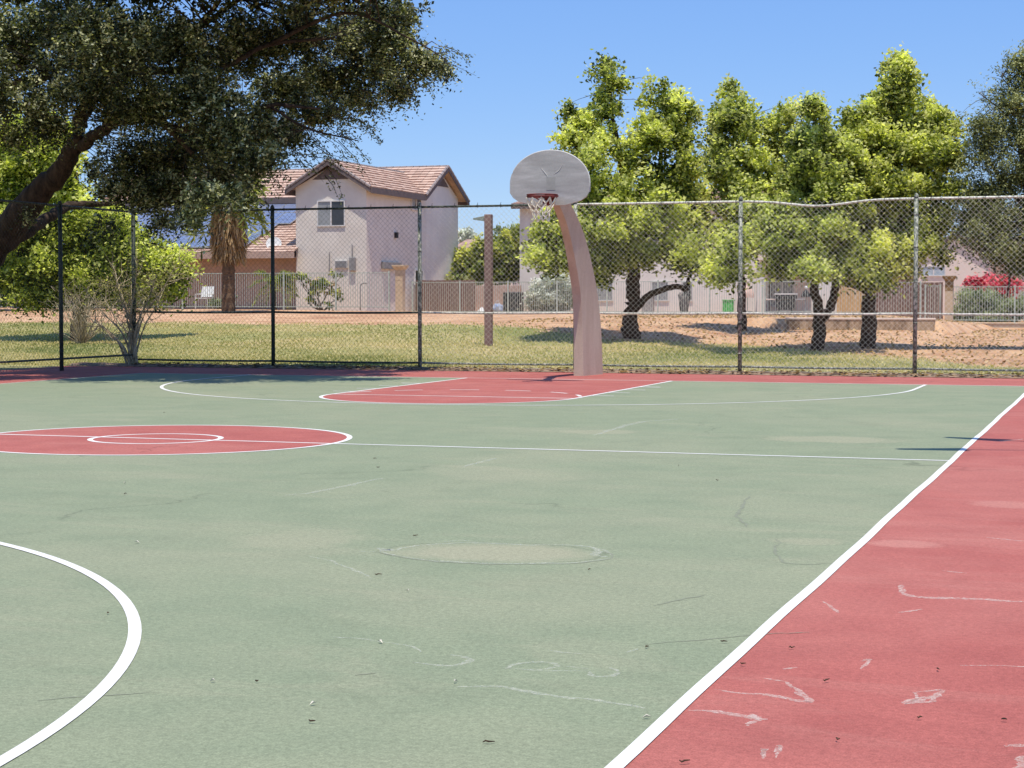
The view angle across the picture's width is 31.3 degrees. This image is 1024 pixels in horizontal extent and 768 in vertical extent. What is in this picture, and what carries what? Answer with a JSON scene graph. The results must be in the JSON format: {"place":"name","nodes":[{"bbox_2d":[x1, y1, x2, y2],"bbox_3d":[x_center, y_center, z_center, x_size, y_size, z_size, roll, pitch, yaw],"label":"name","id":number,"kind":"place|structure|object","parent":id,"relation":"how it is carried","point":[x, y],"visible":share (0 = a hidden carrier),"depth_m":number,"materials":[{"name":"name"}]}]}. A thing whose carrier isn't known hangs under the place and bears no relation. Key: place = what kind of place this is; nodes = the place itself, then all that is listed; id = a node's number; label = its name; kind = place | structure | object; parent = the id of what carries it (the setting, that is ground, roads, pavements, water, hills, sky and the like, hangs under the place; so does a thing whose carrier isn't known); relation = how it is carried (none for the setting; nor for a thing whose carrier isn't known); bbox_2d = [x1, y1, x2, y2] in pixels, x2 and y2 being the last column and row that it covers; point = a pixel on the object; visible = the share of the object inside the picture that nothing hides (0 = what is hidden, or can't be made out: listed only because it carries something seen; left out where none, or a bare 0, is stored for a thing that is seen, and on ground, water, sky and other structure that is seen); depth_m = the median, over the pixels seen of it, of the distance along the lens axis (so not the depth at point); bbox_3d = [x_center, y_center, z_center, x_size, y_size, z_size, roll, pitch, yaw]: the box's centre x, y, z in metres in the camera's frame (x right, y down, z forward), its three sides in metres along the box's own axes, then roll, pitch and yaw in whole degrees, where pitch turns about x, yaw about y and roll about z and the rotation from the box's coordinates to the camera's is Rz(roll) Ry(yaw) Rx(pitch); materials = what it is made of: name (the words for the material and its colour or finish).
{"place":"outdoors","nodes":[
{"label":"outdoors","id":0,"kind":"place"},
{"bbox_2d":[493,301,503,310],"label":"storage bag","id":1,"kind":"object","parent":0,"point":[500,306],"visible":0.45,"depth_m":82.06,"materials":[{"name":"plastic"}]},
{"bbox_2d":[0,366,1023,767],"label":"court slab","id":2,"kind":"structure","parent":0,"point":[948,538],"depth_m":7.00,"materials":[{"name":"red paint"}]},
{"bbox_2d":[0,373,1023,767],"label":"green playing area","id":3,"kind":"object","parent":2,"relation":"on","point":[230,577],"visible":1,"depth_m":9.44,"materials":[{"name":"paint"}]},
{"bbox_2d":[0,425,346,454],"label":"red center circle","id":4,"kind":"object","parent":3,"relation":"on","point":[68,441],"visible":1,"depth_m":17.18,"materials":[{"name":"paint"}]},
{"bbox_2d":[37,496,822,700],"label":"crack lines","id":5,"kind":"object","parent":3,"relation":"on","point":[738,513],"visible":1,"depth_m":9.18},
{"bbox_2d":[292,422,642,707],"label":"residue marks on green","id":6,"kind":"object","parent":3,"relation":"on","point":[502,563],"visible":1,"depth_m":6.76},
{"bbox_2d":[323,378,666,402],"bbox_3d":[-0.240,0.084,26.545,3.514,0.001,7.207,1,3,19],"label":"red key","id":7,"kind":"object","parent":3,"relation":"on","point":[492,390],"visible":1,"depth_m":26.34,"materials":[{"name":"paint"}]},
{"bbox_2d":[0,373,1023,767],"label":"white court lines","id":8,"kind":"object","parent":3,"relation":"on","point":[640,743],"visible":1,"depth_m":7.54,"materials":[{"name":"paint"}]},
{"bbox_2d":[0,193,1023,374],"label":"chain link fence","id":9,"kind":"object","parent":2,"relation":"on","point":[916,198],"visible":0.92,"depth_m":33.15,"materials":[{"name":"grey metal"}]},
{"bbox_2d":[510,150,602,375],"bbox_3d":[1.047,-1.899,30.041,1.327,3.681,4.110,1,3,19],"label":"basketball hoop","id":10,"kind":"object","parent":2,"relation":"on","point":[558,181],"visible":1,"depth_m":30.28,"materials":[{"name":"paint"}]},
{"bbox_2d":[703,440,1022,766],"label":"chalk marks","id":11,"kind":"object","parent":2,"relation":"on","point":[867,664],"visible":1,"depth_m":6.07},
{"bbox_2d":[0,299,1023,378],"bbox_3d":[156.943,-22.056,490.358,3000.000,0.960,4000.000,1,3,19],"label":"ground","id":12,"kind":"structure","parent":0,"point":[950,327],"depth_m":51.91,"materials":[{"name":"green plant"}]},
{"bbox_2d":[39,273,126,343],"bbox_3d":[-11.879,-2.090,49.966,2.550,2.059,2.053,0,3,-4],"label":"thorny shrub","id":13,"kind":"object","parent":12,"relation":"on","point":[78,331],"visible":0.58,"depth_m":49.90,"materials":[{"name":"green plant"}]},
{"bbox_2d":[0,99,208,339],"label":"lime tree","id":14,"kind":"object","parent":12,"relation":"on","point":[15,179],"visible":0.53,"depth_m":51.46,"materials":[{"name":"green plant"}]},
{"bbox_2d":[69,239,204,366],"bbox_3d":[-7.383,-1.677,36.211,2.922,2.713,2.126,0,3,9],"label":"desert shrub","id":15,"kind":"object","parent":12,"relation":"on","point":[132,345],"visible":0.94,"depth_m":35.95,"materials":[{"name":"green plant"}]},
{"bbox_2d":[0,271,389,310],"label":"metal yard fence","id":16,"kind":"object","parent":12,"relation":"on","point":[276,306],"visible":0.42,"depth_m":73.97,"materials":[{"name":"grey metal"}]},
{"bbox_2d":[195,286,214,308],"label":"patio chair","id":17,"kind":"object","parent":12,"relation":"on","point":[205,289],"visible":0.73,"depth_m":78.91,"materials":[{"name":"white plastic"}]},
{"bbox_2d":[204,295,237,308],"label":"shrub","id":18,"kind":"object","parent":12,"relation":"on","point":[213,303],"visible":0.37,"depth_m":76.77,"materials":[{"name":"green plant"}]},
{"bbox_2d":[184,178,270,310],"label":"palm tree","id":19,"kind":"object","parent":12,"relation":"on","point":[235,241],"visible":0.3,"depth_m":70.69,"materials":[{"name":"green plant"}]},
{"bbox_2d":[0,0,479,266],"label":"oak tree","id":20,"kind":"object","parent":12,"relation":"on","point":[101,54],"visible":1,"depth_m":31.35,"materials":[{"name":"green plant"}]},
{"bbox_2d":[12,159,469,310],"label":"two storey house","id":21,"kind":"structure","parent":12,"relation":"on","point":[434,185],"depth_m":79.80,"materials":[{"name":"paint"}]},
{"bbox_2d":[317,200,344,226],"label":"window","id":22,"kind":"structure","parent":21,"relation":"in","point":[340,217],"depth_m":78.07,"materials":[{"name":"white glass"}]},
{"bbox_2d":[411,199,421,210],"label":"window","id":23,"kind":"structure","parent":21,"relation":"in","point":[413,201],"depth_m":82.74,"materials":[{"name":"glass"}]},
{"bbox_2d":[414,269,422,284],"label":"window","id":24,"kind":"structure","parent":21,"relation":"in","point":[415,270],"depth_m":83.09,"materials":[{"name":"white glass"}]},
{"bbox_2d":[247,269,299,309],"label":"palm tree","id":25,"kind":"object","parent":12,"relation":"on","point":[276,284],"visible":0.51,"depth_m":75.82,"materials":[{"name":"green plant"}]},
{"bbox_2d":[294,269,342,310],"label":"climbing rose","id":26,"kind":"object","parent":12,"relation":"on","point":[320,284],"visible":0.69,"depth_m":75.48,"materials":[{"name":"green plant"}]},
{"bbox_2d":[360,282,366,309],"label":"pipe rail","id":27,"kind":"object","parent":12,"relation":"on","point":[360,294],"visible":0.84,"depth_m":74.46,"materials":[{"name":"grey metal"}]},
{"bbox_2d":[392,265,408,310],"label":"block pillar","id":28,"kind":"structure","parent":12,"relation":"on","point":[399,271],"depth_m":72.27,"materials":[{"name":"beige concrete"}]},
{"bbox_2d":[415,280,474,310],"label":"board fence","id":29,"kind":"object","parent":12,"relation":"on","point":[469,290],"visible":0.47,"depth_m":82.43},
{"bbox_2d":[444,273,482,302],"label":"dark vine","id":30,"kind":"object","parent":12,"relation":"on","point":[451,277],"visible":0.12,"depth_m":86.77,"materials":[{"name":"green plant"}]},
{"bbox_2d":[458,226,479,242],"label":"distant tree","id":31,"kind":"object","parent":12,"relation":"on","point":[469,232],"visible":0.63,"depth_m":149.53,"materials":[{"name":"green plant"}]},
{"bbox_2d":[446,228,519,284],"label":"citrus tree","id":32,"kind":"object","parent":12,"relation":"on","point":[476,264],"visible":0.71,"depth_m":87.41,"materials":[{"name":"green plant"}]},
{"bbox_2d":[473,214,492,345],"bbox_3d":[-0.719,-2.485,45.415,0.466,3.456,0.180,1,3,19],"label":"lamp pole","id":33,"kind":"object","parent":12,"relation":"on","point":[488,302],"visible":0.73,"depth_m":45.29,"materials":[{"name":"brown paint"}]},
{"bbox_2d":[458,239,519,303],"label":"house","id":34,"kind":"structure","parent":12,"relation":"on","point":[468,241],"depth_m":144.34,"materials":[{"name":"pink paint"}]},
{"bbox_2d":[476,285,520,310],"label":"yard wall","id":35,"kind":"structure","parent":12,"relation":"on","point":[500,296],"depth_m":85.90,"materials":[{"name":"brown paint"}]},
{"bbox_2d":[483,216,519,284],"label":"distant tree","id":36,"kind":"object","parent":12,"relation":"on","point":[515,231],"visible":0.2,"depth_m":119.41,"materials":[{"name":"green plant"}]},
{"bbox_2d":[503,292,523,310],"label":"air conditioner","id":37,"kind":"object","parent":12,"relation":"on","point":[513,303],"visible":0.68,"depth_m":83.61,"materials":[{"name":"metal"}]},
{"bbox_2d":[518,271,572,310],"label":"silver bush","id":38,"kind":"object","parent":12,"relation":"on","point":[551,301],"visible":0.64,"depth_m":82.52,"materials":[{"name":"grey plant"}]},
{"bbox_2d":[69,362,1023,377],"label":"dirt strip","id":39,"kind":"object","parent":12,"relation":"on","point":[804,373],"visible":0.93,"depth_m":33.02,"materials":[{"name":"brown soil"}]},
{"bbox_2d":[133,362,1023,376],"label":"leaf litter","id":40,"kind":"object","parent":39,"relation":"on","point":[558,368],"visible":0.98,"depth_m":32.89,"materials":[{"name":"brown plant"}]},
{"bbox_2d":[412,280,762,314],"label":"metal yard fence","id":41,"kind":"object","parent":12,"relation":"on","point":[643,311],"visible":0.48,"depth_m":79.95,"materials":[{"name":"metal"}]},
{"bbox_2d":[511,189,769,312],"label":"house","id":42,"kind":"structure","parent":12,"relation":"on","point":[526,221],"depth_m":84.44,"materials":[{"name":"paint"}]},
{"bbox_2d":[598,282,613,300],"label":"window","id":43,"kind":"structure","parent":42,"relation":"in","point":[602,298],"depth_m":85.22,"materials":[{"name":"grey glass"}]},
{"bbox_2d":[651,282,668,300],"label":"window","id":44,"kind":"structure","parent":42,"relation":"in","point":[661,295],"depth_m":84.37,"materials":[{"name":"grey glass"}]},
{"bbox_2d":[682,282,692,300],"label":"window","id":45,"kind":"structure","parent":42,"relation":"in","point":[688,291],"depth_m":83.94,"materials":[{"name":"white glass"}]},
{"bbox_2d":[510,47,778,338],"bbox_3d":[2.970,-4.952,45.784,5.892,7.873,8.835,0,3,-6],"label":"shade tree","id":46,"kind":"object","parent":12,"relation":"on","point":[654,132],"visible":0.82,"depth_m":47.65,"materials":[{"name":"green plant"}]},
{"bbox_2d":[642,295,653,312],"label":"utility box","id":47,"kind":"object","parent":12,"relation":"on","point":[647,305],"visible":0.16,"depth_m":83.10,"materials":[{"name":"grey metal"}]},
{"bbox_2d":[678,292,689,312],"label":"garden planter","id":48,"kind":"object","parent":12,"relation":"on","point":[686,295],"visible":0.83,"depth_m":81.89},
{"bbox_2d":[722,300,734,311],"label":"storage tub","id":49,"kind":"object","parent":12,"relation":"on","point":[730,308],"visible":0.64,"depth_m":80.88,"materials":[{"name":"green plastic"}]},
{"bbox_2d":[746,280,753,311],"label":"folded umbrella","id":50,"kind":"object","parent":12,"relation":"on","point":[750,294],"visible":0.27,"depth_m":79.92,"materials":[{"name":"pink fabric"}]},
{"bbox_2d":[691,72,810,330],"bbox_3d":[7.035,-5.544,55.040,4.098,8.002,4.599,1,3,19],"label":"shade tree","id":51,"kind":"object","parent":12,"relation":"on","point":[727,156],"visible":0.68,"depth_m":55.04,"materials":[{"name":"green plant"}]},
{"bbox_2d":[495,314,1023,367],"bbox_3d":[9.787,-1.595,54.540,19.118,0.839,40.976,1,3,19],"label":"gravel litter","id":52,"kind":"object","parent":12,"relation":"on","point":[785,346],"visible":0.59,"depth_m":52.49,"materials":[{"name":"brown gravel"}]},
{"bbox_2d":[756,255,811,311],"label":"patio cover","id":53,"kind":"object","parent":12,"relation":"on","point":[760,278],"visible":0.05,"depth_m":81.70,"materials":[{"name":"beige paint"}]},
{"bbox_2d":[766,293,804,312],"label":"patio grill","id":54,"kind":"object","parent":12,"relation":"on","point":[788,302],"visible":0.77,"depth_m":79.07,"materials":[{"name":"metal"}]},
{"bbox_2d":[800,286,810,312],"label":"folded umbrella","id":55,"kind":"object","parent":12,"relation":"on","point":[805,294],"visible":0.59,"depth_m":78.18,"materials":[{"name":"fabric"}]},
{"bbox_2d":[743,87,873,350],"bbox_3d":[7.004,-3.936,43.783,3.319,6.579,4.937,1,3,19],"label":"shade tree","id":56,"kind":"object","parent":12,"relation":"on","point":[812,146],"visible":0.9,"depth_m":43.69,"materials":[{"name":"green plant"}]},
{"bbox_2d":[770,269,852,312],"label":"patio house","id":57,"kind":"structure","parent":12,"relation":"on","point":[793,289],"depth_m":85.45,"materials":[{"name":"pink paint"}]},
{"bbox_2d":[770,269,794,306],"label":"window","id":58,"kind":"structure","parent":57,"relation":"in","point":[772,283],"depth_m":85.62,"materials":[{"name":"grey glass"}]},
{"bbox_2d":[811,281,835,312],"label":"yard wall","id":59,"kind":"structure","parent":12,"relation":"on","point":[824,292],"depth_m":79.00,"materials":[{"name":"paint"}]},
{"bbox_2d":[764,281,920,317],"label":"metal yard fence","id":60,"kind":"object","parent":12,"relation":"on","point":[787,311],"visible":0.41,"depth_m":76.44,"materials":[{"name":"grey metal"}]},
{"bbox_2d":[837,284,862,312],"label":"board fence","id":61,"kind":"object","parent":12,"relation":"on","point":[857,303],"visible":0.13,"depth_m":77.68,"materials":[{"name":"beige wood"}]},
{"bbox_2d":[786,318,935,330],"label":"retaining wall","id":62,"kind":"structure","parent":12,"relation":"on","point":[905,323],"depth_m":57.68,"materials":[{"name":"pink paint"}]},
{"bbox_2d":[872,283,912,316],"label":"board fence","id":63,"kind":"object","parent":12,"relation":"on","point":[893,307],"visible":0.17,"depth_m":76.54,"materials":[{"name":"brown wood"}]},
{"bbox_2d":[886,276,912,311],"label":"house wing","id":64,"kind":"structure","parent":12,"relation":"on","point":[903,280],"depth_m":87.25,"materials":[{"name":"beige paint"}]},
{"bbox_2d":[822,41,978,347],"bbox_3d":[9.254,-4.777,45.126,4.225,7.951,5.615,1,3,19],"label":"shade tree","id":65,"kind":"object","parent":12,"relation":"on","point":[902,139],"visible":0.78,"depth_m":45.50,"materials":[{"name":"green plant"}]},
{"bbox_2d":[917,282,942,318],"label":"gate","id":66,"kind":"structure","parent":12,"relation":"on","point":[935,305],"depth_m":75.50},
{"bbox_2d":[924,284,940,319],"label":"metal yard fence","id":67,"kind":"object","parent":12,"relation":"on","point":[930,301],"visible":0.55,"depth_m":74.87,"materials":[{"name":"grey metal"}]},
{"bbox_2d":[942,276,956,320],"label":"block pillar","id":68,"kind":"structure","parent":12,"relation":"on","point":[949,284],"depth_m":74.24,"materials":[{"name":"beige concrete"}]},
{"bbox_2d":[918,233,995,315],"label":"house","id":69,"kind":"structure","parent":12,"relation":"on","point":[938,274],"depth_m":84.98,"materials":[{"name":"beige paint"}]},
{"bbox_2d":[922,266,945,275],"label":"window","id":70,"kind":"structure","parent":69,"relation":"in","point":[938,273],"depth_m":85.24,"materials":[{"name":"white glass"}]},
{"bbox_2d":[932,38,1023,299],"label":"feathery tree","id":71,"kind":"object","parent":12,"relation":"on","point":[989,130],"visible":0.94,"depth_m":44.78,"materials":[{"name":"green plant"}]},
{"bbox_2d":[944,284,1023,321],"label":"olive hedge","id":72,"kind":"object","parent":12,"relation":"on","point":[991,302],"visible":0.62,"depth_m":77.13,"materials":[{"name":"green plant"}]},
{"bbox_2d":[953,285,1023,322],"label":"metal yard fence","id":73,"kind":"object","parent":12,"relation":"on","point":[1015,286],"visible":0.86,"depth_m":74.07,"materials":[{"name":"metal"}]},
{"bbox_2d":[960,272,1023,301],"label":"bougainvillea","id":74,"kind":"object","parent":12,"relation":"on","point":[993,282],"visible":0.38,"depth_m":79.67,"materials":[{"name":"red plant"}]},
{"bbox_2d":[977,323,1023,327],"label":"retaining wall","id":75,"kind":"structure","parent":12,"relation":"on","point":[1013,325],"depth_m":73.70,"materials":[{"name":"beige concrete"}]},
{"bbox_2d":[996,240,1023,319],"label":"house","id":76,"kind":"structure","parent":12,"relation":"on","point":[998,273],"depth_m":86.17,"materials":[{"name":"pink paint"}]},
{"bbox_2d":[0,319,1023,378],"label":"grass","id":77,"kind":"structure","parent":0,"point":[839,361],"depth_m":43.91,"materials":[{"name":"green plant"}]},
{"bbox_2d":[0,0,1023,298],"label":"sky","id":78,"kind":"structure","parent":0,"point":[529,56],"materials":[{"name":"blue"}]}
]}

